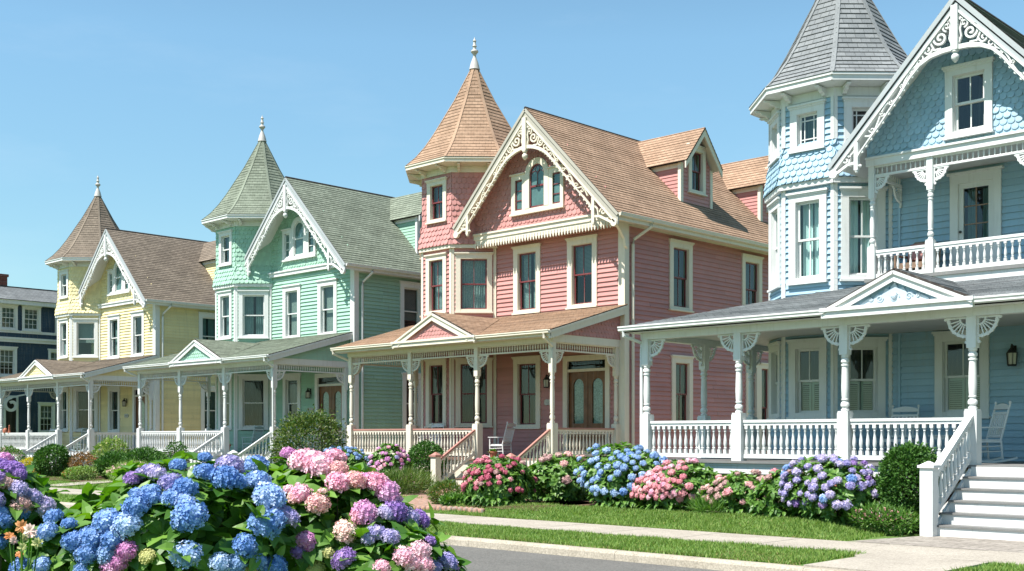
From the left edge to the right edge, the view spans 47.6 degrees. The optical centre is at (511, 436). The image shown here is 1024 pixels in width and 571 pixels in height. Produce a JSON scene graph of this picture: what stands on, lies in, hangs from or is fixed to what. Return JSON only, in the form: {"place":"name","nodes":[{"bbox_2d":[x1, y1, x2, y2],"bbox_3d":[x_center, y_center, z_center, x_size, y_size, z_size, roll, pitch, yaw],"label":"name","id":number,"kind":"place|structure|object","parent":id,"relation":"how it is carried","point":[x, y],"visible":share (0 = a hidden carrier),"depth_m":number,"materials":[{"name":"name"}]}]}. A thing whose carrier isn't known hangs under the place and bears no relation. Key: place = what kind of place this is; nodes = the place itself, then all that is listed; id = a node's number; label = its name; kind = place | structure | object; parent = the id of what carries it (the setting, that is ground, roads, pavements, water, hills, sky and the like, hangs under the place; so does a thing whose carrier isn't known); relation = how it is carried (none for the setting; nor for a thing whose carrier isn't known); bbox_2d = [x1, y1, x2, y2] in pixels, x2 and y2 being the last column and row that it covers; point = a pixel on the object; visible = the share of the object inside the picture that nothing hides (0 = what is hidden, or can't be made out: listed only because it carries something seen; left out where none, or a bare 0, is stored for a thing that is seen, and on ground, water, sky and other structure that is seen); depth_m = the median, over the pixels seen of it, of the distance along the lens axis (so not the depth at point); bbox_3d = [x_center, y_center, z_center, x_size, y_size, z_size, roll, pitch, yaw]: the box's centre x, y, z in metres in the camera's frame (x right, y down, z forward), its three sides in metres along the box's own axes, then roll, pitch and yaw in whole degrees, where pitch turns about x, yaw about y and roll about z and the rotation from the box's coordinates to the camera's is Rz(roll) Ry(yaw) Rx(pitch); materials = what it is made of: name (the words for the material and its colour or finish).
{"place":"outdoors","nodes":[
{"label":"outdoors","id":0,"kind":"place"},
{"bbox_2d":[49,474,110,481],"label":"mulch bed","id":1,"kind":"object","parent":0,"point":[100,477],"visible":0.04,"depth_m":42.53,"materials":[{"name":"brown soil"}]},
{"bbox_2d":[31,443,71,476],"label":"boxwood shrub","id":2,"kind":"object","parent":1,"relation":"on","point":[41,460],"visible":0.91,"depth_m":44.90,"materials":[{"name":"green plant"}]},
{"bbox_2d":[62,465,101,479],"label":"variegated shrub","id":3,"kind":"object","parent":1,"relation":"on","point":[75,473],"visible":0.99,"depth_m":41.84,"materials":[{"name":"green plant"}]},
{"bbox_2d":[67,450,98,477],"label":"barberry shrub","id":4,"kind":"object","parent":1,"relation":"on","point":[75,462],"visible":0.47,"depth_m":43.42,"materials":[{"name":"brown plant"}]},
{"bbox_2d":[90,435,130,460],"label":"white flower shrub","id":5,"kind":"object","parent":1,"relation":"on","point":[104,445],"visible":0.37,"depth_m":44.51,"materials":[{"name":"green plant"}]},
{"bbox_2d":[92,450,129,478],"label":"hedge shrub","id":6,"kind":"object","parent":1,"relation":"on","point":[106,460],"visible":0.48,"depth_m":42.20,"materials":[{"name":"green plant"}]},
{"bbox_2d":[4,544,719,570],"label":"road","id":7,"kind":"structure","parent":0,"point":[483,559],"depth_m":16.36,"materials":[{"name":"grey asphalt"}]},
{"bbox_2d":[59,502,854,570],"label":"kerb","id":8,"kind":"structure","parent":7,"relation":"on","point":[652,558],"depth_m":16.63,"materials":[{"name":"concrete"}]},
{"bbox_2d":[400,489,462,505],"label":"brick path","id":9,"kind":"structure","parent":0,"point":[422,501],"depth_m":29.26,"materials":[{"name":"brick"}]},
{"bbox_2d":[0,0,1023,290],"label":"sky","id":10,"kind":"structure","parent":0,"point":[164,102],"materials":[{"name":"blue"}]},
{"bbox_2d":[45,476,1023,570],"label":"front lawn","id":11,"kind":"structure","parent":0,"point":[879,537],"depth_m":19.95,"materials":[{"name":"green plant"}]},
{"bbox_2d":[0,274,64,449],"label":"navy house","id":12,"kind":"structure","parent":11,"relation":"on","point":[28,328],"depth_m":66.45,"materials":[{"name":"paint"}]},
{"bbox_2d":[0,346,17,376],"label":"window","id":13,"kind":"structure","parent":12,"relation":"in","point":[9,349],"depth_m":65.71,"materials":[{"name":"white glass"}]},
{"bbox_2d":[0,303,18,330],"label":"window","id":14,"kind":"structure","parent":12,"relation":"in","point":[10,307],"depth_m":65.71,"materials":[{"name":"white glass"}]},
{"bbox_2d":[3,395,17,449],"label":"side door","id":15,"kind":"structure","parent":12,"relation":"in","point":[9,418],"depth_m":65.74,"materials":[{"name":"white wood"}]},
{"bbox_2d":[21,305,41,332],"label":"window","id":16,"kind":"structure","parent":12,"relation":"in","point":[36,309],"depth_m":66.65,"materials":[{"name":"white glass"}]},
{"bbox_2d":[37,402,55,432],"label":"window","id":17,"kind":"structure","parent":12,"relation":"in","point":[44,405],"depth_m":67.25,"materials":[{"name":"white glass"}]},
{"bbox_2d":[0,176,220,465],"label":"painted house","id":18,"kind":"structure","parent":11,"relation":"on","point":[126,298],"depth_m":58.80,"materials":[{"name":"yellow paint"}]},
{"bbox_2d":[58,318,68,358],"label":"window","id":19,"kind":"structure","parent":18,"relation":"in","point":[61,321],"depth_m":61.19,"materials":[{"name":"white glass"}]},
{"bbox_2d":[58,269,68,299],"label":"window","id":20,"kind":"structure","parent":18,"relation":"in","point":[62,273],"depth_m":61.13,"materials":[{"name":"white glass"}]},
{"bbox_2d":[60,387,68,431],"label":"window","id":21,"kind":"structure","parent":18,"relation":"in","point":[65,389],"depth_m":61.03,"materials":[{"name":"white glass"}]},
{"bbox_2d":[72,318,98,357],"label":"window","id":22,"kind":"structure","parent":18,"relation":"in","point":[76,321],"depth_m":60.40,"materials":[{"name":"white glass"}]},
{"bbox_2d":[72,387,98,431],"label":"window","id":23,"kind":"structure","parent":18,"relation":"in","point":[79,393],"depth_m":60.45,"materials":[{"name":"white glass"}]},
{"bbox_2d":[106,314,120,358],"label":"window","id":24,"kind":"structure","parent":18,"relation":"in","point":[116,317],"depth_m":59.66,"materials":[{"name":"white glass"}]},
{"bbox_2d":[106,386,120,431],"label":"window","id":25,"kind":"structure","parent":18,"relation":"in","point":[111,389],"depth_m":59.68,"materials":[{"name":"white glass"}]},
{"bbox_2d":[106,262,130,295],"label":"gable window","id":26,"kind":"structure","parent":18,"relation":"in","point":[116,283],"depth_m":59.18,"materials":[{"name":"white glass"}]},
{"bbox_2d":[130,310,144,356],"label":"window","id":27,"kind":"structure","parent":18,"relation":"in","point":[136,314],"depth_m":57.99,"materials":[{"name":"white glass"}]},
{"bbox_2d":[132,387,147,447],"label":"front door","id":28,"kind":"structure","parent":18,"relation":"in","point":[135,400],"depth_m":57.81,"materials":[{"name":"white wood"}]},
{"bbox_2d":[198,312,214,339],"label":"window","id":29,"kind":"structure","parent":18,"relation":"in","point":[202,316],"depth_m":58.70,"materials":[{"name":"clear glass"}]},
{"bbox_2d":[201,386,220,430],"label":"window","id":30,"kind":"structure","parent":18,"relation":"in","point":[203,392],"depth_m":58.79,"materials":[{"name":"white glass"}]},
{"bbox_2d":[117,445,170,470],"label":"hedge shrub","id":31,"kind":"object","parent":11,"relation":"on","point":[141,453],"visible":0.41,"depth_m":41.26,"materials":[{"name":"green plant"}]},
{"bbox_2d":[162,440,191,470],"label":"laurel shrub","id":32,"kind":"object","parent":11,"relation":"on","point":[176,449],"visible":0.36,"depth_m":42.83,"materials":[{"name":"green plant"}]},
{"bbox_2d":[123,116,421,470],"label":"painted house","id":33,"kind":"structure","parent":11,"relation":"on","point":[308,274],"depth_m":48.17,"materials":[{"name":"green paint"}]},
{"bbox_2d":[216,290,232,339],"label":"window","id":34,"kind":"structure","parent":33,"relation":"in","point":[227,294],"depth_m":50.49,"materials":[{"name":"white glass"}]},
{"bbox_2d":[216,374,232,429],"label":"window","id":35,"kind":"structure","parent":33,"relation":"in","point":[229,420],"depth_m":50.49,"materials":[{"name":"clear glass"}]},
{"bbox_2d":[217,229,232,266],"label":"window","id":36,"kind":"structure","parent":33,"relation":"in","point":[225,234],"depth_m":50.44,"materials":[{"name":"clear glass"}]},
{"bbox_2d":[237,290,268,338],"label":"window","id":37,"kind":"structure","parent":33,"relation":"in","point":[246,315],"depth_m":49.77,"materials":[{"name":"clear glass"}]},
{"bbox_2d":[237,374,268,429],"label":"window","id":38,"kind":"structure","parent":33,"relation":"in","point":[246,402],"depth_m":49.78,"materials":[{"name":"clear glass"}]},
{"bbox_2d":[241,425,266,453],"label":"rocking chair","id":39,"kind":"object","parent":33,"relation":"on","point":[255,436],"visible":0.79,"depth_m":47.80,"materials":[{"name":"white wood"}]},
{"bbox_2d":[281,283,300,337],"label":"window","id":40,"kind":"structure","parent":33,"relation":"in","point":[296,320],"depth_m":48.95,"materials":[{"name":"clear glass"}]},
{"bbox_2d":[281,373,300,429],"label":"window","id":41,"kind":"structure","parent":33,"relation":"in","point":[295,378],"depth_m":48.97,"materials":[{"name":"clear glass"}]},
{"bbox_2d":[280,217,316,261],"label":"gable window","id":42,"kind":"structure","parent":33,"relation":"in","point":[298,243],"depth_m":48.38,"materials":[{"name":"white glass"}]},
{"bbox_2d":[316,278,337,334],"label":"window","id":43,"kind":"structure","parent":33,"relation":"in","point":[331,323],"depth_m":47.26,"materials":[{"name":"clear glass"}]},
{"bbox_2d":[315,372,343,450],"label":"front door","id":44,"kind":"structure","parent":33,"relation":"in","point":[329,391],"depth_m":46.92,"materials":[{"name":"wood"}]},
{"bbox_2d":[399,280,420,328],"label":"window","id":45,"kind":"structure","parent":33,"relation":"in","point":[415,287],"depth_m":48.08,"materials":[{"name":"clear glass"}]},
{"bbox_2d":[401,372,420,428],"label":"window","id":46,"kind":"structure","parent":33,"relation":"in","point":[404,375],"depth_m":47.68,"materials":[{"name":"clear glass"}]},
{"bbox_2d":[378,464,438,494],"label":"perennial plant","id":47,"kind":"object","parent":11,"relation":"on","point":[417,485],"visible":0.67,"depth_m":31.13,"materials":[{"name":"green plant"}]},
{"bbox_2d":[425,477,460,503],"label":"perennial plant","id":48,"kind":"object","parent":11,"relation":"on","point":[437,487],"visible":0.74,"depth_m":28.22,"materials":[{"name":"green plant"}]},
{"bbox_2d":[411,505,484,512],"bbox_3d":[-1.597,1.613,25.713,2.804,0.195,0.204,0,0,44],"label":"brick edging","id":49,"kind":"object","parent":11,"relation":"on","point":[472,509],"visible":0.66,"depth_m":25.42,"materials":[{"name":"brick"}]},
{"bbox_2d":[463,499,593,510],"bbox_3d":[0.546,1.548,26.744,3.696,0.159,3.866,0,0,44],"label":"mulch bed","id":50,"kind":"object","parent":11,"relation":"on","point":[537,501],"visible":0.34,"depth_m":25.43,"materials":[{"name":"brown soil"}]},
{"bbox_2d":[438,491,469,505],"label":"perennial plant","id":51,"kind":"object","parent":50,"relation":"on","point":[449,498],"visible":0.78,"depth_m":26.14,"materials":[{"name":"green plant"}]},
{"bbox_2d":[460,454,537,505],"bbox_3d":[-0.334,0.997,26.057,1.874,1.253,1.732,0,0,44],"label":"hydrangea bush","id":52,"kind":"object","parent":50,"relation":"on","point":[500,479],"visible":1,"depth_m":25.49,"materials":[{"name":"pink plant"}]},
{"bbox_2d":[526,451,589,500],"bbox_3d":[1.080,0.947,27.092,1.927,1.254,1.748,0,0,44],"label":"hydrangea bush","id":53,"kind":"object","parent":50,"relation":"on","point":[557,478],"visible":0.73,"depth_m":26.56,"materials":[{"name":"green plant"}]},
{"bbox_2d":[330,37,768,486],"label":"painted house","id":54,"kind":"structure","parent":11,"relation":"on","point":[554,251],"depth_m":39.02,"materials":[{"name":"pink paint"}]},
{"bbox_2d":[424,358,446,427],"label":"window","id":55,"kind":"structure","parent":54,"relation":"in","point":[430,364],"depth_m":41.10,"materials":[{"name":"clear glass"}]},
{"bbox_2d":[424,252,447,315],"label":"window","id":56,"kind":"structure","parent":54,"relation":"in","point":[439,259],"depth_m":41.09,"materials":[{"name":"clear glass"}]},
{"bbox_2d":[425,176,446,224],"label":"window","id":57,"kind":"structure","parent":54,"relation":"in","point":[436,183],"depth_m":41.01,"materials":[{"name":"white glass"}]},
{"bbox_2d":[454,252,492,312],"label":"window","id":58,"kind":"structure","parent":54,"relation":"in","point":[473,269],"depth_m":40.42,"materials":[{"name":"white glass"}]},
{"bbox_2d":[454,358,492,426],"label":"window","id":59,"kind":"structure","parent":54,"relation":"in","point":[465,378],"depth_m":40.44,"materials":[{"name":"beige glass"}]},
{"bbox_2d":[486,421,518,456],"bbox_3d":[-0.307,0.090,37.793,0.958,1.180,0.630,0,0,30],"label":"rocking chair","id":60,"kind":"object","parent":54,"relation":"on","point":[508,433],"visible":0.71,"depth_m":37.67,"materials":[{"name":"white wood"}]},
{"bbox_2d":[511,243,541,314],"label":"window","id":61,"kind":"structure","parent":54,"relation":"in","point":[526,250],"depth_m":39.56,"materials":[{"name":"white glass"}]},
{"bbox_2d":[511,355,541,428],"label":"window","id":62,"kind":"structure","parent":54,"relation":"in","point":[526,361],"depth_m":39.56,"materials":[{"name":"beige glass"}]},
{"bbox_2d":[509,157,564,216],"bbox_3d":[0.817,-8.300,38.187,2.420,1.800,0.135,0,0,44],"label":"gable window","id":63,"kind":"structure","parent":54,"relation":"in","point":[540,188],"depth_m":38.21,"materials":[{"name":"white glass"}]},
{"bbox_2d":[565,234,597,309],"bbox_3d":[2.331,-5.332,37.654,1.350,2.325,0.335,0,0,44],"label":"window","id":64,"kind":"structure","parent":54,"relation":"in","point":[579,242],"depth_m":37.75,"materials":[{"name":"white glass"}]},
{"bbox_2d":[563,353,610,457],"bbox_3d":[2.444,-0.985,37.520,1.970,3.330,0.200,0,0,44],"label":"front door","id":65,"kind":"structure","parent":54,"relation":"in","point":[583,379],"depth_m":37.57,"materials":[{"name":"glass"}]},
{"bbox_2d":[668,238,694,312],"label":"window","id":66,"kind":"structure","parent":54,"relation":"in","point":[676,246],"depth_m":38.81,"materials":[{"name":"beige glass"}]},
{"bbox_2d":[670,355,694,429],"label":"window","id":67,"kind":"structure","parent":54,"relation":"in","point":[677,361],"depth_m":38.86,"materials":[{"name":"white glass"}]},
{"bbox_2d":[741,253,763,305],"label":"window","id":68,"kind":"structure","parent":54,"relation":"in","point":[748,260],"depth_m":41.96,"materials":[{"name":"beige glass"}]},
{"bbox_2d":[745,363,760,450],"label":"window","id":69,"kind":"structure","parent":54,"relation":"in","point":[756,380],"depth_m":41.88,"materials":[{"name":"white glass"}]},
{"bbox_2d":[759,362,768,450],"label":"window","id":70,"kind":"structure","parent":54,"relation":"in","point":[763,366],"depth_m":42.47,"materials":[{"name":"wood"}]},
{"bbox_2d":[525,501,904,533],"bbox_3d":[3.813,1.553,23.252,9.018,0.170,1.894,0,0,44],"label":"mulch bed","id":71,"kind":"object","parent":11,"relation":"on","point":[589,504],"visible":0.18,"depth_m":25.59,"materials":[{"name":"brown soil"}]},
{"bbox_2d":[573,441,668,508],"bbox_3d":[2.478,0.822,24.481,2.476,1.496,1.855,0,0,44],"label":"hydrangea bush","id":72,"kind":"object","parent":71,"relation":"on","point":[601,483],"visible":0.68,"depth_m":23.95,"materials":[{"name":"blue plant"}]},
{"bbox_2d":[630,458,718,511],"bbox_3d":[3.373,0.997,23.442,1.942,1.172,1.666,0,0,44],"label":"hydrangea bush","id":73,"kind":"object","parent":71,"relation":"on","point":[667,478],"visible":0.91,"depth_m":22.90,"materials":[{"name":"pink plant"}]},
{"bbox_2d":[683,491,730,513],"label":"perennial plant","id":74,"kind":"object","parent":71,"relation":"on","point":[697,505],"visible":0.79,"depth_m":22.05,"materials":[{"name":"green plant"}]},
{"bbox_2d":[698,469,770,513],"bbox_3d":[4.345,1.091,22.292,1.563,0.959,1.291,0,0,44],"label":"hydrangea bush","id":75,"kind":"object","parent":71,"relation":"on","point":[728,487],"visible":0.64,"depth_m":21.96,"materials":[{"name":"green plant"}]},
{"bbox_2d":[747,468,803,516],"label":"hydrangea bush","id":76,"kind":"object","parent":71,"relation":"on","point":[776,506],"visible":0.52,"depth_m":21.31,"materials":[{"name":"green plant"}]},
{"bbox_2d":[778,453,881,523],"bbox_3d":[5.673,0.920,20.747,1.889,1.266,1.702,0,0,44],"label":"hydrangea bush","id":77,"kind":"object","parent":71,"relation":"on","point":[821,494],"visible":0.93,"depth_m":20.23,"materials":[{"name":"purple plant"}]},
{"bbox_2d":[845,499,919,535],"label":"perennial plant","id":78,"kind":"object","parent":71,"relation":"on","point":[879,523],"visible":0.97,"depth_m":19.50,"materials":[{"name":"green plant"}]},
{"bbox_2d":[874,440,939,532],"bbox_3d":[6.853,0.872,20.095,1.087,1.650,1.186,0,0,44],"label":"boxwood shrub","id":79,"kind":"object","parent":71,"relation":"on","point":[895,484],"visible":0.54,"depth_m":19.83,"materials":[{"name":"green plant"}]},
{"bbox_2d":[617,0,1023,540],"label":"painted house","id":80,"kind":"structure","parent":11,"relation":"on","point":[884,148],"depth_m":24.02,"materials":[{"name":"blue paint"}]},
{"bbox_2d":[767,197,780,292],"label":"window","id":81,"kind":"structure","parent":80,"relation":"in","point":[774,207],"depth_m":27.05,"materials":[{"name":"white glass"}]},
{"bbox_2d":[767,341,780,419],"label":"window","id":82,"kind":"structure","parent":80,"relation":"in","point":[774,348],"depth_m":27.05,"materials":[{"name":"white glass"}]},
{"bbox_2d":[767,111,780,166],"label":"window","id":83,"kind":"structure","parent":80,"relation":"in","point":[774,122],"depth_m":26.88,"materials":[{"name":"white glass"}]},
{"bbox_2d":[785,187,828,285],"bbox_3d":[6.627,-4.418,25.779,1.020,2.055,0.381,0,0,44],"label":"window","id":84,"kind":"structure","parent":80,"relation":"in","point":[818,197],"depth_m":25.89,"materials":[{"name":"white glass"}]},
{"bbox_2d":[785,337,828,418],"bbox_3d":[6.596,-1.283,25.746,1.020,1.785,0.290,0,0,44],"label":"window","id":85,"kind":"structure","parent":80,"relation":"in","point":[798,406],"depth_m":25.83,"materials":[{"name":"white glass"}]},
{"bbox_2d":[787,98,826,154],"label":"window","id":86,"kind":"structure","parent":80,"relation":"in","point":[814,126],"depth_m":25.80,"materials":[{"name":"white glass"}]},
{"bbox_2d":[842,96,877,143],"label":"window","id":87,"kind":"structure","parent":80,"relation":"in","point":[851,103],"depth_m":25.23,"materials":[{"name":"white wood"}]},
{"bbox_2d":[839,186,888,280],"bbox_3d":[7.646,-4.418,25.380,1.060,2.055,0.381,0,0,-1],"label":"window","id":88,"kind":"structure","parent":80,"relation":"in","point":[850,196],"depth_m":25.25,"materials":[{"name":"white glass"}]},
{"bbox_2d":[840,337,888,418],"bbox_3d":[7.647,-1.282,25.334,1.060,1.785,0.290,0,0,-1],"label":"window","id":89,"kind":"structure","parent":80,"relation":"in","point":[873,395],"depth_m":25.29,"materials":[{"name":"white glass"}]},
{"bbox_2d":[880,404,919,452],"bbox_3d":[8.170,-0.100,24.370,0.630,1.180,0.959,0,0,35],"label":"rocking chair","id":90,"kind":"object","parent":80,"relation":"on","point":[905,409],"visible":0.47,"depth_m":24.53,"materials":[{"name":"white wood"}]},
{"bbox_2d":[931,328,990,418],"bbox_3d":[9.432,-1.302,24.266,1.230,1.845,0.290,0,0,44],"label":"window","id":91,"kind":"structure","parent":80,"relation":"in","point":[943,394],"depth_m":24.42,"materials":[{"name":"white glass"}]},
{"bbox_2d":[941,56,994,140],"bbox_3d":[8.980,-6.602,22.751,1.020,1.445,0.280,0,0,44],"label":"window","id":92,"kind":"structure","parent":80,"relation":"in","point":[984,66],"depth_m":22.76,"materials":[{"name":"white wood"}]},
{"bbox_2d":[946,165,1004,265],"bbox_3d":[9.658,-4.400,24.083,1.160,2.240,0.340,0,0,44],"label":"balcony door","id":93,"kind":"structure","parent":80,"relation":"in","point":[991,177],"depth_m":24.10,"materials":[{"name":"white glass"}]},
{"bbox_2d":[982,401,1017,462],"bbox_3d":[9.104,-0.100,22.267,0.958,1.180,0.630,0,0,-5],"label":"rocking chair","id":94,"kind":"object","parent":80,"relation":"on","point":[1002,406],"visible":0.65,"depth_m":22.15,"materials":[{"name":"white wood"}]},
{"bbox_2d":[804,552,987,570],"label":"front walk","id":95,"kind":"structure","parent":11,"relation":"on","point":[870,562],"depth_m":15.02,"materials":[{"name":"concrete"}]},
{"label":"mulch bed","id":96,"kind":"structure","parent":11,"relation":"on","visible":0},
{"bbox_2d":[262,403,348,463],"bbox_3d":[-6.443,0.260,37.055,2.666,2.733,2.614,0,0,44],"label":"crepe myrtle","id":97,"kind":"object","parent":96,"relation":"on","point":[302,423],"visible":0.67,"depth_m":36.67,"materials":[{"name":"green plant"}]},
{"bbox_2d":[322,445,368,469],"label":"hydrangea bush","id":98,"kind":"object","parent":96,"relation":"on","point":[355,456],"visible":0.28,"depth_m":36.17,"materials":[{"name":"blue plant"}]},
{"bbox_2d":[367,443,415,487],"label":"hydrangea bush","id":99,"kind":"object","parent":96,"relation":"on","point":[385,458],"visible":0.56,"depth_m":33.62,"materials":[{"name":"pink plant"}]},
{"bbox_2d":[408,439,446,483],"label":"boxwood shrub","id":100,"kind":"object","parent":96,"relation":"on","point":[424,451],"visible":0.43,"depth_m":36.73,"materials":[{"name":"green plant"}]},
{"bbox_2d":[49,487,1023,564],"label":"sidewalk","id":101,"kind":"structure","parent":0,"point":[945,553],"depth_m":18.56,"materials":[{"name":"concrete"}]},
{"bbox_2d":[894,241,940,270],"bbox_3d":[8.505,-3.708,24.298,0.720,0.859,0.771,0,0,44],"label":"wicker chair","id":102,"kind":"object","parent":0,"point":[913,258],"visible":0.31,"depth_m":24.28,"materials":[{"name":"wicker"}]},
{"bbox_2d":[853,536,1023,552],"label":"paver path","id":103,"kind":"structure","parent":0,"point":[978,544],"depth_m":18.00,"materials":[{"name":"stone"}]},
{"label":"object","id":104,"kind":"structure","parent":0,"visible":0},
{"bbox_2d":[4,520,43,570],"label":"lily plant","id":105,"kind":"object","parent":104,"relation":"on","point":[29,529],"visible":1,"depth_m":5.96,"materials":[{"name":"orange plant"}]},
{"bbox_2d":[0,452,69,570],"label":"hydrangea bush","id":106,"kind":"object","parent":104,"relation":"on","point":[27,494],"visible":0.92,"depth_m":6.41,"materials":[{"name":"purple plant"}]},
{"bbox_2d":[8,450,307,570],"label":"hydrangea bush","id":107,"kind":"object","parent":104,"relation":"on","point":[227,513],"visible":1,"depth_m":6.10,"materials":[{"name":"blue plant"}]},
{"bbox_2d":[252,447,470,570],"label":"hydrangea bush","id":108,"kind":"object","parent":104,"relation":"on","point":[368,531],"visible":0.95,"depth_m":6.51,"materials":[{"name":"pink plant"}]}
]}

